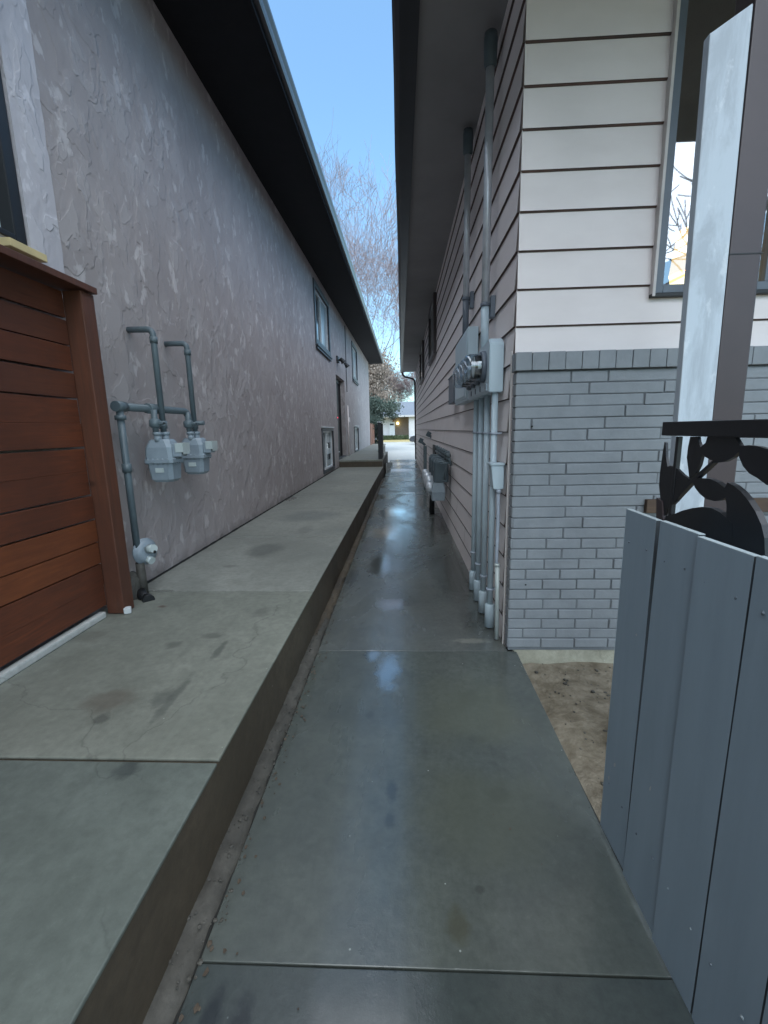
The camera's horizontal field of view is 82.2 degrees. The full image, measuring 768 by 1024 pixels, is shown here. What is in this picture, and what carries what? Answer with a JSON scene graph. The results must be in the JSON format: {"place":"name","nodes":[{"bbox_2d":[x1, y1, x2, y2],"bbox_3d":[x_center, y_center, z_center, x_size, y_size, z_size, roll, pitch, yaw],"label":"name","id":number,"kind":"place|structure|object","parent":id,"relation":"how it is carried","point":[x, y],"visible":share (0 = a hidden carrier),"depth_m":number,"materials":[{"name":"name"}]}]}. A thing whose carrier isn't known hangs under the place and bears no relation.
{"place":"outdoors","nodes":[
{"label":"outdoors","id":0,"kind":"place"},
{"bbox_2d":[0,446,387,1023],"bbox_3d":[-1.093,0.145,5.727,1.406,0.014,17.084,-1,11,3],"label":"raised walkway","id":1,"kind":"structure","parent":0,"point":[178,668],"depth_m":1.77,"materials":[{"name":"concrete"}]},
{"bbox_2d":[0,612,105,683],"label":"fence footing","id":2,"kind":"object","parent":1,"relation":"on","point":[18,666],"visible":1,"depth_m":2.41,"materials":[{"name":"white concrete"}]},
{"bbox_2d":[0,244,133,666],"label":"wooden fence","id":3,"kind":"object","parent":2,"relation":"on","point":[53,583],"visible":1,"depth_m":2.46,"materials":[{"name":"brown wood"}]},
{"bbox_2d":[123,606,131,613],"bbox_3d":[-1.705,0.652,2.926,0.045,0.042,0.040,-6,12,-26],"label":"wood offcut","id":4,"kind":"object","parent":1,"relation":"on","point":[127,610],"visible":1,"depth_m":2.91,"materials":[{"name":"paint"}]},
{"bbox_2d":[130,570,139,599],"bbox_3d":[-1.841,0.585,3.239,0.142,0.324,0.187,-1,11,3],"label":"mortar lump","id":5,"kind":"object","parent":1,"relation":"on","point":[135,584],"visible":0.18,"depth_m":3.18,"materials":[{"name":"concrete"}]},
{"bbox_2d":[137,588,154,602],"bbox_3d":[-1.730,0.610,3.183,0.164,0.102,0.083,8,14,40],"label":"drain elbow","id":6,"kind":"object","parent":1,"relation":"on","point":[143,595],"visible":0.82,"depth_m":3.15,"materials":[{"name":"black plastic"}]},
{"bbox_2d":[147,467,338,582],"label":"expansion joint","id":7,"kind":"structure","parent":1,"relation":"on","point":[174,566],"depth_m":4.91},
{"bbox_2d":[268,0,415,401],"label":"sky","id":8,"kind":"structure","parent":0,"point":[339,53],"materials":[{"name":"blue"}]},
{"bbox_2d":[339,444,387,461],"bbox_3d":[-1.044,-3.103,21.921,2.402,0.056,16.013,-1,11,0],"label":"landing","id":9,"kind":"object","parent":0,"point":[369,453],"visible":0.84,"depth_m":16.34,"materials":[{"name":"concrete"}]},
{"bbox_2d":[370,423,374,444],"bbox_3d":[-0.790,-5.210,29.327,0.100,1.343,3.150,-1,11,3],"label":"fence","id":10,"kind":"object","parent":9,"relation":"on","point":[371,433],"visible":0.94,"depth_m":29.09,"materials":[{"name":"brown wood"}]},
{"bbox_2d":[377,422,383,458],"bbox_3d":[-0.108,-2.369,14.530,0.170,1.188,1.000,-1,11,3],"label":"landing post","id":11,"kind":"object","parent":9,"relation":"on","point":[380,443],"visible":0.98,"depth_m":14.10,"materials":[{"name":"paint"}]},
{"bbox_2d":[383,440,410,441],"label":"lawn","id":12,"kind":"structure","parent":0,"point":[396,441],"depth_m":55.64,"materials":[{"name":"yellow plant"}]},
{"bbox_2d":[317,122,399,378],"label":"bare tree","id":13,"kind":"object","parent":12,"relation":"on","point":[389,269],"visible":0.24,"depth_m":44.34,"materials":[{"name":"brown plant"}]},
{"bbox_2d":[375,401,414,436],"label":"white house","id":14,"kind":"structure","parent":12,"relation":"on","point":[402,425],"depth_m":63.44,"materials":[{"name":"paint"}]},
{"bbox_2d":[389,422,394,434],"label":"door","id":15,"kind":"structure","parent":14,"relation":"in","point":[391,427],"depth_m":63.19,"materials":[{"name":"white plastic"}]},
{"bbox_2d":[383,434,408,439],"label":"hedge","id":16,"kind":"object","parent":12,"relation":"on","point":[395,437],"visible":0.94,"depth_m":61.42,"materials":[{"name":"green plant"}]},
{"bbox_2d":[383,443,415,462],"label":"street","id":17,"kind":"structure","parent":0,"point":[400,451],"depth_m":30.37,"materials":[{"name":"grey asphalt"}]},
{"bbox_2d":[322,168,397,290],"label":"bare tree","id":18,"kind":"object","parent":17,"relation":"on","point":[361,248],"depth_m":44.44,"materials":[{"name":"brown plant"}]},
{"bbox_2d":[373,423,377,443],"bbox_3d":[-2.675,-5.923,33.623,4.956,2.566,1.201,-1,11,3],"label":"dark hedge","id":19,"kind":"object","parent":17,"relation":"on","point":[376,435],"visible":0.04,"depth_m":33.26,"materials":[{"name":"green plant"}]},
{"bbox_2d":[368,342,401,412],"bbox_3d":[-1.258,-9.140,34.884,6.189,8.366,6.265,-1,11,3],"label":"brown tree","id":20,"kind":"object","parent":17,"relation":"on","point":[377,372],"visible":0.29,"depth_m":33.81,"materials":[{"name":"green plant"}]},
{"bbox_2d":[369,393,405,428],"bbox_3d":[-1.062,-6.592,32.339,5.085,4.273,4.859,-8,13,-33],"label":"juniper tree","id":21,"kind":"object","parent":17,"relation":"on","point":[377,406],"visible":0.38,"depth_m":31.16,"materials":[{"name":"green plant"}]},
{"bbox_2d":[383,442,413,442],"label":"street kerb","id":22,"kind":"structure","parent":17,"relation":"on","point":[398,442],"depth_m":48.59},
{"bbox_2d":[409,435,414,442],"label":"parked car","id":23,"kind":"object","parent":17,"relation":"on","point":[412,438],"visible":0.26,"depth_m":42.96,"materials":[{"name":"paint"}]},
{"bbox_2d":[173,460,694,1023],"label":"path","id":24,"kind":"structure","parent":0,"point":[396,870],"depth_m":1.59,"materials":[{"name":"concrete"}]},
{"bbox_2d":[143,479,382,1023],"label":"kerb strip","id":25,"kind":"object","parent":24,"relation":"on","point":[167,1002],"visible":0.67,"depth_m":1.58,"materials":[{"name":"concrete"}]},
{"bbox_2d":[179,514,510,1021],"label":"leaf litter","id":26,"kind":"object","parent":24,"relation":"on","point":[197,1007],"visible":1,"depth_m":1.45,"materials":[{"name":"brown plant"}]},
{"bbox_2d":[386,462,391,471],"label":"ramp kerb","id":27,"kind":"structure","parent":24,"relation":"on","point":[388,465],"depth_m":16.59,"materials":[{"name":"grey concrete"}]},
{"bbox_2d":[418,431,430,489],"bbox_3d":[1.011,-1.227,10.675,0.218,1.454,0.623,-3,11,-12],"label":"standpipe","id":28,"kind":"object","parent":24,"relation":"on","point":[428,433],"visible":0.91,"depth_m":10.81,"materials":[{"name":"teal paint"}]},
{"bbox_2d":[429,446,451,513],"bbox_3d":[0.851,-0.393,6.877,0.185,1.222,2.280,-1,11,3],"label":"gas piping","id":29,"kind":"object","parent":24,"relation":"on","point":[443,453],"visible":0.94,"depth_m":6.24,"materials":[{"name":"teal paint"}]},
{"bbox_2d":[422,454,438,483],"bbox_3d":[0.816,-0.681,7.488,0.320,0.595,0.385,-1,11,3],"label":"gas pipe","id":30,"kind":"object","parent":29,"relation":"attached to","point":[429,469],"visible":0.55,"depth_m":7.36,"materials":[{"name":"metal"}]},
{"bbox_2d":[423,456,441,494],"bbox_3d":[0.794,-0.585,6.978,0.320,0.595,0.385,-1,11,3],"label":"gas pipe","id":31,"kind":"object","parent":29,"relation":"attached to","point":[431,472],"visible":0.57,"depth_m":6.84,"materials":[{"name":"metal"}]},
{"bbox_2d":[425,458,448,500],"bbox_3d":[0.772,-0.489,6.467,0.320,0.595,0.385,-1,11,3],"label":"gas meter","id":32,"kind":"object","parent":29,"relation":"attached to","point":[435,485],"visible":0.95,"depth_m":6.31,"materials":[{"name":"metal"}]},
{"bbox_2d":[469,400,478,589],"bbox_3d":[0.823,-0.127,3.974,0.081,1.730,0.074,-1,11,3],"label":"conduit","id":33,"kind":"object","parent":24,"relation":"on","point":[472,571],"visible":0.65,"depth_m":3.95,"materials":[{"name":"plastic"}]},
{"bbox_2d":[473,398,484,600],"bbox_3d":[0.812,-0.078,3.719,0.081,1.730,0.074,-1,11,3],"label":"conduit","id":34,"kind":"object","parent":24,"relation":"on","point":[477,585],"visible":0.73,"depth_m":3.70,"materials":[{"name":"plastic"}]},
{"bbox_2d":[478,395,490,612],"bbox_3d":[0.801,-0.030,3.464,0.081,1.730,0.074,-1,11,3],"label":"conduit","id":35,"kind":"object","parent":24,"relation":"on","point":[482,601],"visible":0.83,"depth_m":3.44,"materials":[{"name":"plastic"}]},
{"bbox_2d":[484,392,501,627],"bbox_3d":[0.790,0.020,3.199,0.081,1.730,0.074,-1,11,3],"label":"conduit","id":36,"kind":"object","parent":24,"relation":"on","point":[489,613],"visible":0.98,"depth_m":3.20,"materials":[{"name":"plastic"}]},
{"bbox_2d":[494,563,499,639],"bbox_3d":[0.799,0.634,3.125,0.040,0.556,0.069,-1,11,3],"label":"pipe sleeve","id":37,"kind":"object","parent":24,"relation":"on","point":[497,583],"visible":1,"depth_m":3.11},
{"bbox_2d":[600,509,767,1023],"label":"plank gate","id":38,"kind":"structure","parent":24,"relation":"on","point":[684,818],"depth_m":1.08,"materials":[{"name":"wood"}]},
{"bbox_2d":[523,662,612,820],"bbox_3d":[2.289,1.536,0.186,3.000,0.057,5.990,-1,11,3],"label":"dirt bed","id":39,"kind":"object","parent":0,"point":[590,716],"visible":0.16,"depth_m":2.48,"materials":[{"name":"brown soil"}]},
{"bbox_2d":[168,572,610,992],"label":"gravel","id":40,"kind":"structure","parent":39,"relation":"on","point":[199,963],"depth_m":1.82,"materials":[{"name":"brown gravel"}]},
{"bbox_2d":[656,419,767,556],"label":"iron railing","id":41,"kind":"object","parent":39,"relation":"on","point":[741,522],"visible":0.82,"depth_m":1.19,"materials":[{"name":"black metal"}]},
{"bbox_2d":[669,0,767,512],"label":"porch post","id":42,"kind":"object","parent":39,"relation":"on","point":[729,193],"visible":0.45,"depth_m":1.58,"materials":[{"name":"white paint"}]},
{"label":"ground","id":43,"kind":"structure","parent":0,"visible":0},
{"bbox_2d":[0,0,383,670],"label":"stucco house","id":44,"kind":"structure","parent":43,"relation":"on","point":[162,172],"depth_m":4.17,"materials":[{"name":"paint"}]},
{"bbox_2d":[0,71,47,262],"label":"window","id":45,"kind":"structure","parent":44,"relation":"in","point":[12,226],"depth_m":2.32,"materials":[{"name":"glass"}]},
{"bbox_2d":[110,326,204,547],"bbox_3d":[-1.776,-0.579,3.504,0.290,1.678,1.026,-1,11,3],"label":"gas piping","id":46,"kind":"object","parent":44,"relation":"attached to","point":[191,423],"visible":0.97,"depth_m":3.30,"materials":[{"name":"teal paint"}]},
{"bbox_2d":[132,538,157,592],"bbox_3d":[-1.746,0.398,3.239,0.165,0.414,0.160,-7,12,-29],"label":"pressure regulator","id":47,"kind":"object","parent":46,"relation":"attached to","point":[144,552],"visible":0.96,"depth_m":3.20,"materials":[{"name":"metal"}]},
{"bbox_2d":[144,432,189,481],"bbox_3d":[-1.676,-0.430,3.423,0.297,0.380,0.204,-1,11,3],"label":"gas meter","id":48,"kind":"object","parent":46,"relation":"attached to","point":[164,455],"visible":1,"depth_m":3.35,"materials":[{"name":"metal"}]},
{"bbox_2d":[181,432,217,473],"bbox_3d":[-1.654,-0.531,3.943,0.293,0.374,0.200,-1,11,3],"label":"gas meter","id":49,"kind":"object","parent":46,"relation":"attached to","point":[197,459],"visible":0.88,"depth_m":3.88,"materials":[{"name":"metal"}]},
{"bbox_2d":[312,277,332,360],"bbox_3d":[-1.614,-4.892,11.441,0.160,1.560,2.200,-1,11,3],"label":"window","id":50,"kind":"structure","parent":44,"relation":"in","point":[320,315],"depth_m":11.45,"materials":[{"name":"grey glass"}]},
{"bbox_2d":[321,427,334,473],"bbox_3d":[-1.555,-1.735,12.125,0.140,1.200,1.920,-1,11,3],"label":"window","id":51,"kind":"structure","parent":44,"relation":"in","point":[327,438],"depth_m":12.34,"materials":[{"name":"grey glass"}]},
{"bbox_2d":[336,378,346,459],"bbox_3d":[-1.540,-3.157,14.886,0.215,2.664,2.030,-1,11,3],"label":"door","id":52,"kind":"structure","parent":44,"relation":"in","point":[338,393],"depth_m":15.57,"materials":[{"name":"wood"}]},
{"bbox_2d":[336,356,349,367],"bbox_3d":[-1.320,-4.821,14.136,0.322,0.284,1.164,-1,11,3],"label":"floodlight","id":53,"kind":"object","parent":44,"relation":"attached to","point":[341,359],"visible":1,"depth_m":13.79,"materials":[{"name":"plastic"}]},
{"bbox_2d":[344,326,346,385],"bbox_3d":[-1.391,-5.577,16.067,0.024,2.311,0.064,-1,11,3],"label":"cable","id":54,"kind":"object","parent":44,"relation":"attached to","point":[345,356],"visible":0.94,"depth_m":16.04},
{"bbox_2d":[347,406,349,454],"bbox_3d":[-1.324,-3.091,16.727,0.044,1.840,0.422,-1,11,3],"label":"wall conduit","id":55,"kind":"object","parent":44,"relation":"attached to","point":[348,429],"depth_m":16.53,"materials":[{"name":"metal"}]},
{"bbox_2d":[351,341,358,385],"bbox_3d":[-1.287,-6.386,19.069,0.160,1.590,2.100,-1,11,3],"label":"window","id":56,"kind":"structure","parent":44,"relation":"in","point":[354,351],"depth_m":19.29,"materials":[{"name":"white glass"}]},
{"bbox_2d":[354,427,358,451],"bbox_3d":[-1.240,-3.255,19.504,0.140,1.115,1.800,-1,11,3],"label":"window","id":57,"kind":"structure","parent":44,"relation":"in","point":[356,437],"depth_m":20.07,"materials":[{"name":"white plastic"}]},
{"bbox_2d":[380,366,408,401],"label":"bare tree","id":58,"kind":"object","parent":43,"relation":"on","point":[399,393],"visible":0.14,"depth_m":83.99,"materials":[{"name":"brown plant"}]},
{"bbox_2d":[390,369,415,401],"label":"bare tree","id":59,"kind":"object","parent":43,"relation":"on","point":[407,386],"visible":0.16,"depth_m":83.41,"materials":[{"name":"brown plant"}]},
{"bbox_2d":[392,0,767,663],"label":"house","id":60,"kind":"structure","parent":43,"relation":"on","point":[596,105],"depth_m":2.74,"materials":[{"name":"paint"}]},
{"bbox_2d":[419,340,424,384],"bbox_3d":[1.203,-4.689,13.986,0.068,1.070,2.100,-1,11,3],"label":"window","id":61,"kind":"structure","parent":60,"relation":"in","point":[421,354],"depth_m":13.39,"materials":[{"name":"black glass"}]},
{"bbox_2d":[428,292,436,365],"bbox_3d":[1.018,-3.786,9.300,0.068,1.110,1.750,-1,11,3],"label":"window","id":62,"kind":"structure","parent":60,"relation":"in","point":[432,320],"depth_m":9.02,"materials":[{"name":"black glass"}]},
{"bbox_2d":[448,374,454,404],"bbox_3d":[0.863,-1.514,5.468,0.082,0.325,0.570,-1,11,3],"label":"disconnect box","id":63,"kind":"object","parent":60,"relation":"attached to","point":[451,392],"visible":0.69,"depth_m":5.37,"materials":[{"name":"grey metal"}]},
{"bbox_2d":[455,326,478,404],"bbox_3d":[0.805,-1.407,4.375,0.105,0.630,0.920,-1,11,3],"label":"breaker cabinet","id":64,"kind":"object","parent":60,"relation":"attached to","point":[467,344],"visible":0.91,"depth_m":4.10,"materials":[{"name":"grey metal"}]},
{"bbox_2d":[462,127,474,335],"bbox_3d":[0.782,-2.545,4.070,0.125,1.730,0.094,-1,11,3],"label":"service mast","id":65,"kind":"object","parent":60,"relation":"attached to","point":[467,154],"visible":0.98,"depth_m":4.04,"materials":[{"name":"metal"}]},
{"bbox_2d":[452,338,503,400],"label":"electric meter bank","id":66,"kind":"structure","parent":60,"relation":"attached to","point":[481,375],"depth_m":3.06,"materials":[{"name":"grey metal"}]},
{"bbox_2d":[480,28,497,349],"bbox_3d":[0.748,-2.193,3.119,0.123,2.030,0.094,-1,11,3],"label":"service mast","id":67,"kind":"object","parent":60,"relation":"attached to","point":[487,306],"visible":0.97,"depth_m":3.08,"materials":[{"name":"metal"}]},
{"bbox_2d":[487,462,504,488],"bbox_3d":[0.767,-0.251,3.027,0.098,0.177,0.122,-1,11,3],"label":"junction box","id":68,"kind":"object","parent":60,"relation":"attached to","point":[496,471],"visible":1,"depth_m":2.98,"materials":[{"name":"blue paint"}]},
{"bbox_2d":[495,489,500,563],"bbox_3d":[0.788,0.110,3.058,0.036,0.545,0.047,-1,11,3],"label":"thin conduit","id":69,"kind":"object","parent":68,"relation":"attached to","point":[497,491],"visible":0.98,"depth_m":3.04,"materials":[{"name":"plastic"}]},
{"bbox_2d":[668,226,688,283],"bbox_3d":[2.083,-1.307,3.025,0.270,1.150,0.270,-1,11,3],"label":"table lamp","id":70,"kind":"object","parent":60,"relation":"in","point":[677,270],"visible":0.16,"depth_m":2.92,"materials":[{"name":"white glass"}]},
{"bbox_2d":[649,0,767,297],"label":"window","id":71,"kind":"structure","parent":60,"relation":"in","point":[657,289],"depth_m":2.49,"materials":[{"name":"grey metal"}]}
]}

